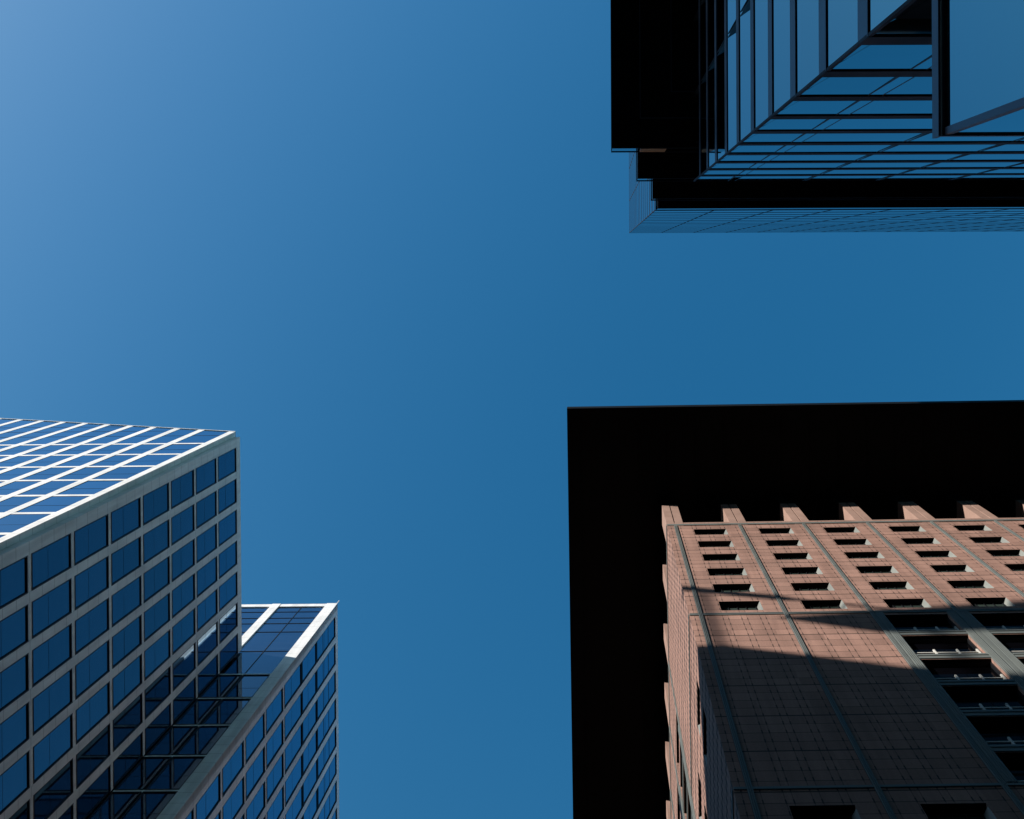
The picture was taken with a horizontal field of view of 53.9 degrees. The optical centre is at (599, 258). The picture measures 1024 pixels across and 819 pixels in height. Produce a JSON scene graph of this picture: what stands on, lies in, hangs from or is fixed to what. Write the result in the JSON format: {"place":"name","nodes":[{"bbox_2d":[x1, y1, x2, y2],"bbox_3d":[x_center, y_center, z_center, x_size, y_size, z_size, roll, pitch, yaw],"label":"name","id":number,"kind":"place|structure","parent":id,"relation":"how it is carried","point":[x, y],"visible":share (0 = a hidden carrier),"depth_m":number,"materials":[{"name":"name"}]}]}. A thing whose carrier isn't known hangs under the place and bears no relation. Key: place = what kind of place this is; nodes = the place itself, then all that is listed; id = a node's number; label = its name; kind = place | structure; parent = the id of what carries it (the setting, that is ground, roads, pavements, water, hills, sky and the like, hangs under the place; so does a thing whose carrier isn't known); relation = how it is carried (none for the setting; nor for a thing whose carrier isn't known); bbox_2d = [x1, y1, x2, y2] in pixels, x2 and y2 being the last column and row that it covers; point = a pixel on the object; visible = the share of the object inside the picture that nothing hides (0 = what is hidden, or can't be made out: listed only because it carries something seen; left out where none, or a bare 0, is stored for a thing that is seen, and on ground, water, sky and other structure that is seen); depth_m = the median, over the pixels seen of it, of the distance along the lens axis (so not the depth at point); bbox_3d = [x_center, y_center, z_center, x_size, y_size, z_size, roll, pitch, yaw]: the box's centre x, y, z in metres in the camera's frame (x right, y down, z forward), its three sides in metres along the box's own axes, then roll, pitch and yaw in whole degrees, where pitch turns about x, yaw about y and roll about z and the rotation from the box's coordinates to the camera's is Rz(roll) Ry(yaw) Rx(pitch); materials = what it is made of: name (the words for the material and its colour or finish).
{"place":"outdoors","nodes":[
{"label":"outdoors","id":0,"kind":"place"},
{"bbox_2d":[0,0,1023,818],"label":"sky","id":1,"kind":"structure","parent":0,"point":[387,248],"materials":[{"name":"blue"}]},
{"bbox_2d":[610,0,1023,232],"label":"glass skyscraper","id":2,"kind":"structure","parent":0,"point":[742,116],"depth_m":45.68,"materials":[{"name":"black metal"}]},
{"bbox_2d":[701,80,709,172],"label":"window","id":3,"kind":"structure","parent":2,"relation":"in","point":[703,86],"depth_m":54.09,"materials":[{"name":"black glass"}]},
{"bbox_2d":[708,66,718,166],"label":"window","id":4,"kind":"structure","parent":2,"relation":"in","point":[711,73],"depth_m":50.23,"materials":[{"name":"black glass"}]},
{"bbox_2d":[717,50,730,159],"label":"window","id":5,"kind":"structure","parent":2,"relation":"in","point":[720,58],"depth_m":46.44,"materials":[{"name":"black glass"}]},
{"bbox_2d":[727,31,741,150],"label":"window","id":6,"kind":"structure","parent":2,"relation":"in","point":[731,40],"depth_m":42.60,"materials":[{"name":"teal glass"}]},
{"bbox_2d":[739,7,756,140],"bbox_3d":[5.679,-7.126,38.100,0.300,2.960,5.050,0,-90,0],"label":"window","id":7,"kind":"structure","parent":2,"relation":"in","point":[744,20],"depth_m":38.68,"materials":[{"name":"teal glass"}]},
{"bbox_2d":[754,0,776,127],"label":"window","id":8,"kind":"structure","parent":2,"relation":"in","point":[760,6],"depth_m":34.86,"materials":[{"name":"teal glass"}]},
{"bbox_2d":[773,0,798,112],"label":"window","id":9,"kind":"structure","parent":2,"relation":"in","point":[781,8],"depth_m":31.03,"materials":[{"name":"teal glass"}]},
{"bbox_2d":[758,119,826,129],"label":"window","id":10,"kind":"structure","parent":2,"relation":"in","point":[779,124],"depth_m":34.31,"materials":[{"name":"teal glass"}]},
{"bbox_2d":[796,0,829,92],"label":"window","id":11,"kind":"structure","parent":2,"relation":"in","point":[807,11],"depth_m":27.18,"materials":[{"name":"teal glass"}]},
{"bbox_2d":[777,101,855,114],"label":"window","id":12,"kind":"structure","parent":2,"relation":"in","point":[801,107],"depth_m":30.48,"materials":[{"name":"teal glass"}]},
{"bbox_2d":[771,155,865,160],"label":"window","id":13,"kind":"structure","parent":2,"relation":"in","point":[781,157],"depth_m":45.69,"materials":[{"name":"teal glass"}]},
{"bbox_2d":[784,145,891,152],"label":"window","id":14,"kind":"structure","parent":2,"relation":"in","point":[799,148],"depth_m":41.93,"materials":[{"name":"teal glass"}]},
{"bbox_2d":[800,77,894,95],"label":"window","id":15,"kind":"structure","parent":2,"relation":"in","point":[832,86],"depth_m":26.74,"materials":[{"name":"teal glass"}]},
{"bbox_2d":[827,0,869,66],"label":"window","id":16,"kind":"structure","parent":2,"relation":"in","point":[842,15],"depth_m":23.42,"materials":[{"name":"teal glass"}]},
{"bbox_2d":[802,133,922,142],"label":"window","id":17,"kind":"structure","parent":2,"relation":"in","point":[852,137],"depth_m":38.11,"materials":[{"name":"teal glass"}]},
{"bbox_2d":[824,119,931,129],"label":"window","id":18,"kind":"structure","parent":2,"relation":"in","point":[844,124],"depth_m":34.43,"materials":[{"name":"teal glass"}]},
{"bbox_2d":[832,45,931,69],"bbox_3d":[6.645,-4.615,22.900,2.210,2.960,0.020,0,-90,0],"label":"window","id":19,"kind":"structure","parent":2,"relation":"in","point":[874,57],"depth_m":22.91,"materials":[{"name":"teal glass"}]},
{"bbox_2d":[850,101,931,114],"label":"window","id":20,"kind":"structure","parent":2,"relation":"in","point":[875,107],"depth_m":30.73,"materials":[{"name":"teal glass"}]},
{"bbox_2d":[869,0,926,31],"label":"window","id":21,"kind":"structure","parent":2,"relation":"in","point":[879,10],"depth_m":19.97,"materials":[{"name":"teal glass"}]},
{"bbox_2d":[875,19,931,34],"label":"window","id":22,"kind":"structure","parent":2,"relation":"in","point":[898,26],"depth_m":19.91,"materials":[{"name":"black glass"}]},
{"bbox_2d":[885,77,931,94],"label":"window","id":23,"kind":"structure","parent":2,"relation":"in","point":[917,85],"depth_m":27.09,"materials":[{"name":"teal glass"}]},
{"bbox_2d":[856,154,963,160],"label":"window","id":24,"kind":"structure","parent":2,"relation":"in","point":[940,157],"depth_m":45.84,"materials":[{"name":"teal glass"}]},
{"bbox_2d":[880,145,995,151],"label":"window","id":25,"kind":"structure","parent":2,"relation":"in","point":[900,148],"depth_m":42.04,"materials":[{"name":"teal glass"}]},
{"bbox_2d":[906,133,1023,141],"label":"window","id":26,"kind":"structure","parent":2,"relation":"in","point":[927,138],"depth_m":38.83,"materials":[{"name":"teal glass"}]},
{"bbox_2d":[922,162,1023,167],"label":"window","id":27,"kind":"structure","parent":2,"relation":"in","point":[975,164],"depth_m":49.82,"materials":[{"name":"teal glass"}]},
{"label":"ground","id":28,"kind":"structure","parent":0,"visible":0},
{"bbox_2d":[0,418,338,818],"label":"office tower","id":29,"kind":"structure","parent":28,"relation":"on","point":[152,666],"depth_m":70.88,"materials":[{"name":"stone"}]},
{"bbox_2d":[0,555,27,608],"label":"window","id":30,"kind":"structure","parent":29,"relation":"in","point":[13,577],"depth_m":54.26,"materials":[{"name":"blue glass"}]},
{"bbox_2d":[0,604,28,660],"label":"window","id":31,"kind":"structure","parent":29,"relation":"in","point":[13,628],"depth_m":54.21,"materials":[{"name":"blue glass"}]},
{"bbox_2d":[0,653,28,711],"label":"window","id":32,"kind":"structure","parent":29,"relation":"in","point":[14,680],"depth_m":54.25,"materials":[{"name":"blue glass"}]},
{"bbox_2d":[0,702,28,762],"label":"window","id":33,"kind":"structure","parent":29,"relation":"in","point":[14,731],"depth_m":54.21,"materials":[{"name":"blue glass"}]},
{"bbox_2d":[0,750,29,814],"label":"window","id":34,"kind":"structure","parent":29,"relation":"in","point":[15,781],"depth_m":54.18,"materials":[{"name":"blue glass"}]},
{"bbox_2d":[0,514,49,532],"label":"window","id":35,"kind":"structure","parent":29,"relation":"in","point":[10,523],"depth_m":58.39,"materials":[{"name":"blue glass"}]},
{"bbox_2d":[31,533,70,590],"bbox_3d":[-31.798,17.493,57.966,0.108,4.152,2.100,-1,-90,0],"label":"window","id":36,"kind":"structure","parent":29,"relation":"in","point":[50,561],"depth_m":57.90,"materials":[{"name":"blue glass"}]},
{"bbox_2d":[32,623,71,686],"bbox_3d":[-31.749,22.890,57.966,0.108,4.152,2.100,0,-90,0],"label":"window","id":37,"kind":"structure","parent":29,"relation":"in","point":[50,655],"depth_m":57.92,"materials":[{"name":"blue glass"}]},
{"bbox_2d":[32,578,71,638],"bbox_3d":[-31.772,20.190,57.966,0.108,4.152,2.100,0,-90,0],"label":"window","id":38,"kind":"structure","parent":29,"relation":"in","point":[53,606],"depth_m":57.96,"materials":[{"name":"blue glass"}]},
{"bbox_2d":[33,668,72,735],"bbox_3d":[-31.725,25.589,57.966,0.108,4.152,2.100,0,-90,0],"label":"window","id":39,"kind":"structure","parent":29,"relation":"in","point":[49,703],"depth_m":57.98,"materials":[{"name":"blue glass"}]},
{"bbox_2d":[33,713,72,783],"bbox_3d":[-31.704,28.292,57.966,0.108,4.152,2.100,-1,-90,0],"label":"window","id":40,"kind":"structure","parent":29,"relation":"in","point":[56,744],"depth_m":57.93,"materials":[{"name":"blue glass"}]},
{"bbox_2d":[33,758,72,818],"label":"window","id":41,"kind":"structure","parent":29,"relation":"in","point":[59,788],"depth_m":58.09,"materials":[{"name":"blue glass"}]},
{"bbox_2d":[17,496,88,511],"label":"window","id":42,"kind":"structure","parent":29,"relation":"in","point":[53,503],"depth_m":62.44,"materials":[{"name":"blue glass"}]},
{"bbox_2d":[56,480,122,494],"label":"window","id":43,"kind":"structure","parent":29,"relation":"in","point":[88,487],"depth_m":67.06,"materials":[{"name":"blue glass"}]},
{"bbox_2d":[74,556,108,609],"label":"window","id":44,"kind":"structure","parent":29,"relation":"in","point":[91,582],"depth_m":62.52,"materials":[{"name":"blue glass"}]},
{"bbox_2d":[74,514,108,565],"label":"window","id":45,"kind":"structure","parent":29,"relation":"in","point":[93,537],"depth_m":62.46,"materials":[{"name":"blue glass"}]},
{"bbox_2d":[75,598,108,654],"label":"window","id":46,"kind":"structure","parent":29,"relation":"in","point":[94,623],"depth_m":62.47,"materials":[{"name":"blue glass"}]},
{"bbox_2d":[75,639,109,698],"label":"window","id":47,"kind":"structure","parent":29,"relation":"in","point":[96,665],"depth_m":62.53,"materials":[{"name":"blue glass"}]},
{"bbox_2d":[76,681,109,743],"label":"window","id":48,"kind":"structure","parent":29,"relation":"in","point":[97,707],"depth_m":62.50,"materials":[{"name":"blue glass"}]},
{"bbox_2d":[76,723,110,788],"bbox_3d":[-31.678,30.989,62.514,0.108,4.152,2.100,0,-90,0],"label":"window","id":49,"kind":"structure","parent":29,"relation":"in","point":[97,750],"depth_m":62.46,"materials":[{"name":"blue glass"}]},
{"bbox_2d":[76,765,110,818],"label":"window","id":50,"kind":"structure","parent":29,"relation":"in","point":[100,788],"depth_m":62.55,"materials":[{"name":"blue glass"}]},
{"bbox_2d":[87,791,140,818],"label":"window","id":51,"kind":"structure","parent":29,"relation":"in","point":[116,804],"depth_m":63.14,"materials":[{"name":"blue glass"}]},
{"bbox_2d":[111,497,140,543],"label":"window","id":52,"kind":"structure","parent":29,"relation":"in","point":[126,519],"depth_m":67.06,"materials":[{"name":"blue glass"}]},
{"bbox_2d":[111,536,140,585],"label":"window","id":53,"kind":"structure","parent":29,"relation":"in","point":[127,559],"depth_m":67.01,"materials":[{"name":"blue glass"}]},
{"bbox_2d":[112,576,141,626],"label":"window","id":54,"kind":"structure","parent":29,"relation":"in","point":[126,600],"depth_m":67.09,"materials":[{"name":"blue glass"}]},
{"bbox_2d":[112,614,141,668],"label":"window","id":55,"kind":"structure","parent":29,"relation":"in","point":[128,639],"depth_m":67.06,"materials":[{"name":"blue glass"}]},
{"bbox_2d":[112,654,141,709],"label":"window","id":56,"kind":"structure","parent":29,"relation":"in","point":[129,679],"depth_m":67.01,"materials":[{"name":"blue glass"}]},
{"bbox_2d":[113,693,142,751],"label":"window","id":57,"kind":"structure","parent":29,"relation":"in","point":[131,717],"depth_m":67.09,"materials":[{"name":"blue glass"}]},
{"bbox_2d":[113,731,142,787],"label":"window","id":58,"kind":"structure","parent":29,"relation":"in","point":[133,753],"depth_m":67.04,"materials":[{"name":"blue glass"}]},
{"bbox_2d":[114,756,171,789],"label":"window","id":59,"kind":"structure","parent":29,"relation":"in","point":[147,769],"depth_m":67.07,"materials":[{"name":"blue glass"}]},
{"bbox_2d":[120,791,177,818],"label":"window","id":60,"kind":"structure","parent":29,"relation":"in","point":[149,804],"depth_m":63.12,"materials":[{"name":"blue glass"}]},
{"bbox_2d":[143,482,168,525],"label":"window","id":61,"kind":"structure","parent":29,"relation":"in","point":[156,502],"depth_m":71.57,"materials":[{"name":"blue glass"}]},
{"bbox_2d":[143,519,169,563],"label":"window","id":62,"kind":"structure","parent":29,"relation":"in","point":[156,540],"depth_m":71.54,"materials":[{"name":"blue glass"}]},
{"bbox_2d":[144,556,169,602],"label":"window","id":63,"kind":"structure","parent":29,"relation":"in","point":[156,578],"depth_m":71.64,"materials":[{"name":"blue glass"}]},
{"bbox_2d":[144,593,169,641],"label":"window","id":64,"kind":"structure","parent":29,"relation":"in","point":[157,616],"depth_m":71.57,"materials":[{"name":"blue glass"}]},
{"bbox_2d":[144,629,170,680],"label":"window","id":65,"kind":"structure","parent":29,"relation":"in","point":[159,652],"depth_m":71.54,"materials":[{"name":"blue glass"}]},
{"bbox_2d":[145,666,170,719],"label":"window","id":66,"kind":"structure","parent":29,"relation":"in","point":[159,690],"depth_m":71.64,"materials":[{"name":"blue glass"}]},
{"bbox_2d":[145,703,170,752],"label":"window","id":67,"kind":"structure","parent":29,"relation":"in","point":[162,722],"depth_m":71.57,"materials":[{"name":"blue glass"}]},
{"bbox_2d":[146,726,197,754],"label":"window","id":68,"kind":"structure","parent":29,"relation":"in","point":[175,737],"depth_m":71.66,"materials":[{"name":"blue glass"}]},
{"bbox_2d":[145,756,204,789],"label":"window","id":69,"kind":"structure","parent":29,"relation":"in","point":[175,773],"depth_m":67.04,"materials":[{"name":"blue glass"}]},
{"bbox_2d":[171,470,193,508],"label":"window","id":70,"kind":"structure","parent":29,"relation":"in","point":[182,487],"depth_m":76.19,"materials":[{"name":"blue glass"}]},
{"bbox_2d":[171,504,194,545],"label":"window","id":71,"kind":"structure","parent":29,"relation":"in","point":[183,523],"depth_m":76.15,"materials":[{"name":"blue glass"}]},
{"bbox_2d":[172,538,194,581],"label":"window","id":72,"kind":"structure","parent":29,"relation":"in","point":[183,559],"depth_m":76.26,"materials":[{"name":"blue glass"}]},
{"bbox_2d":[172,573,194,618],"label":"window","id":73,"kind":"structure","parent":29,"relation":"in","point":[183,595],"depth_m":76.21,"materials":[{"name":"blue glass"}]},
{"bbox_2d":[172,608,195,654],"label":"window","id":74,"kind":"structure","parent":29,"relation":"in","point":[184,630],"depth_m":76.15,"materials":[{"name":"blue glass"}]},
{"bbox_2d":[173,642,195,690],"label":"window","id":75,"kind":"structure","parent":29,"relation":"in","point":[185,664],"depth_m":76.26,"materials":[{"name":"blue glass"}]},
{"bbox_2d":[173,677,195,722],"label":"window","id":76,"kind":"structure","parent":29,"relation":"in","point":[183,700],"depth_m":76.23,"materials":[{"name":"blue glass"}]},
{"bbox_2d":[173,699,220,724],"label":"window","id":77,"kind":"structure","parent":29,"relation":"in","point":[200,709],"depth_m":76.11,"materials":[{"name":"blue glass"}]},
{"bbox_2d":[175,725,229,754],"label":"window","id":78,"kind":"structure","parent":29,"relation":"in","point":[204,738],"depth_m":71.61,"materials":[{"name":"blue glass"}]},
{"bbox_2d":[196,523,216,562],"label":"window","id":79,"kind":"structure","parent":29,"relation":"in","point":[206,542],"depth_m":80.73,"materials":[{"name":"blue glass"}]},
{"bbox_2d":[196,458,216,494],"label":"window","id":80,"kind":"structure","parent":29,"relation":"in","point":[206,474],"depth_m":80.83,"materials":[{"name":"blue glass"}]},
{"bbox_2d":[196,490,216,528],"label":"window","id":81,"kind":"structure","parent":29,"relation":"in","point":[206,508],"depth_m":80.79,"materials":[{"name":"blue glass"}]},
{"bbox_2d":[197,621,217,665],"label":"window","id":82,"kind":"structure","parent":29,"relation":"in","point":[207,643],"depth_m":80.73,"materials":[{"name":"blue glass"}]},
{"bbox_2d":[197,588,217,631],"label":"window","id":83,"kind":"structure","parent":29,"relation":"in","point":[207,609],"depth_m":80.81,"materials":[{"name":"blue glass"}]},
{"bbox_2d":[197,556,217,597],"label":"window","id":84,"kind":"structure","parent":29,"relation":"in","point":[207,575],"depth_m":80.69,"materials":[{"name":"blue glass"}]},
{"bbox_2d":[196,771,220,818],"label":"window","id":85,"kind":"structure","parent":29,"relation":"in","point":[211,798],"depth_m":67.37,"materials":[{"name":"blue glass"}]},
{"bbox_2d":[198,675,241,697],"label":"window","id":86,"kind":"structure","parent":29,"relation":"in","point":[222,684],"depth_m":80.71,"materials":[{"name":"blue glass"}]},
{"bbox_2d":[201,698,250,724],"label":"window","id":87,"kind":"structure","parent":29,"relation":"in","point":[227,710],"depth_m":76.21,"materials":[{"name":"blue glass"}]},
{"bbox_2d":[218,448,235,481],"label":"window","id":88,"kind":"structure","parent":29,"relation":"in","point":[227,461],"depth_m":85.18,"materials":[{"name":"blue glass"}]},
{"bbox_2d":[218,478,236,513],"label":"window","id":89,"kind":"structure","parent":29,"relation":"in","point":[227,494],"depth_m":85.35,"materials":[{"name":"blue glass"}]},
{"bbox_2d":[218,509,236,545],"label":"window","id":90,"kind":"structure","parent":29,"relation":"in","point":[227,527],"depth_m":85.29,"materials":[{"name":"blue glass"}]},
{"bbox_2d":[219,541,236,578],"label":"window","id":91,"kind":"structure","parent":29,"relation":"in","point":[228,557],"depth_m":85.24,"materials":[{"name":"blue glass"}]},
{"bbox_2d":[219,602,237,643],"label":"window","id":92,"kind":"structure","parent":29,"relation":"in","point":[228,622],"depth_m":85.31,"materials":[{"name":"blue glass"}]},
{"bbox_2d":[219,572,237,611],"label":"window","id":93,"kind":"structure","parent":29,"relation":"in","point":[228,591],"depth_m":85.19,"materials":[{"name":"blue glass"}]},
{"bbox_2d":[222,740,243,796],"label":"window","id":94,"kind":"structure","parent":29,"relation":"in","point":[235,764],"depth_m":71.57,"materials":[{"name":"blue glass"}]},
{"bbox_2d":[223,777,244,818],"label":"window","id":95,"kind":"structure","parent":29,"relation":"in","point":[235,802],"depth_m":71.95,"materials":[{"name":"blue glass"}]},
{"bbox_2d":[224,674,270,697],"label":"window","id":96,"kind":"structure","parent":29,"relation":"in","point":[247,685],"depth_m":80.69,"materials":[{"name":"blue glass"}]},
{"bbox_2d":[245,712,264,763],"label":"window","id":97,"kind":"structure","parent":29,"relation":"in","point":[256,735],"depth_m":76.30,"materials":[{"name":"blue glass"}]},
{"bbox_2d":[246,746,264,800],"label":"window","id":98,"kind":"structure","parent":29,"relation":"in","point":[256,770],"depth_m":76.26,"materials":[{"name":"blue glass"}]},
{"bbox_2d":[266,720,283,769],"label":"window","id":99,"kind":"structure","parent":29,"relation":"in","point":[274,744],"depth_m":80.73,"materials":[{"name":"blue glass"}]},
{"bbox_2d":[267,752,283,802],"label":"window","id":100,"kind":"structure","parent":29,"relation":"in","point":[276,775],"depth_m":80.89,"materials":[{"name":"blue glass"}]},
{"bbox_2d":[285,753,302,806],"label":"window","id":101,"kind":"structure","parent":29,"relation":"in","point":[296,775],"depth_m":85.58,"materials":[{"name":"blue glass"}]},
{"bbox_2d":[567,400,1023,818],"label":"granite tower","id":102,"kind":"structure","parent":28,"relation":"on","point":[798,611],"depth_m":78.57,"materials":[{"name":"brown stone"}]},
{"bbox_2d":[888,617,959,630],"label":"window","id":103,"kind":"structure","parent":102,"relation":"in","point":[903,623],"depth_m":63.38,"materials":[{"name":"black glass"}]},
{"bbox_2d":[904,638,981,653],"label":"window","id":104,"kind":"structure","parent":102,"relation":"in","point":[935,645],"depth_m":59.77,"materials":[{"name":"black glass"}]},
{"bbox_2d":[924,662,1006,679],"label":"window","id":105,"kind":"structure","parent":102,"relation":"in","point":[947,670],"depth_m":56.14,"materials":[{"name":"black glass"}]},
{"bbox_2d":[945,689,1023,709],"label":"window","id":106,"kind":"structure","parent":102,"relation":"in","point":[975,699],"depth_m":52.57,"materials":[{"name":"black glass"}]},
{"bbox_2d":[970,720,1023,744],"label":"window","id":107,"kind":"structure","parent":102,"relation":"in","point":[999,731],"depth_m":49.04,"materials":[{"name":"black glass"}]},
{"bbox_2d":[974,616,1023,629],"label":"window","id":108,"kind":"structure","parent":102,"relation":"in","point":[989,622],"depth_m":63.52,"materials":[{"name":"black glass"}]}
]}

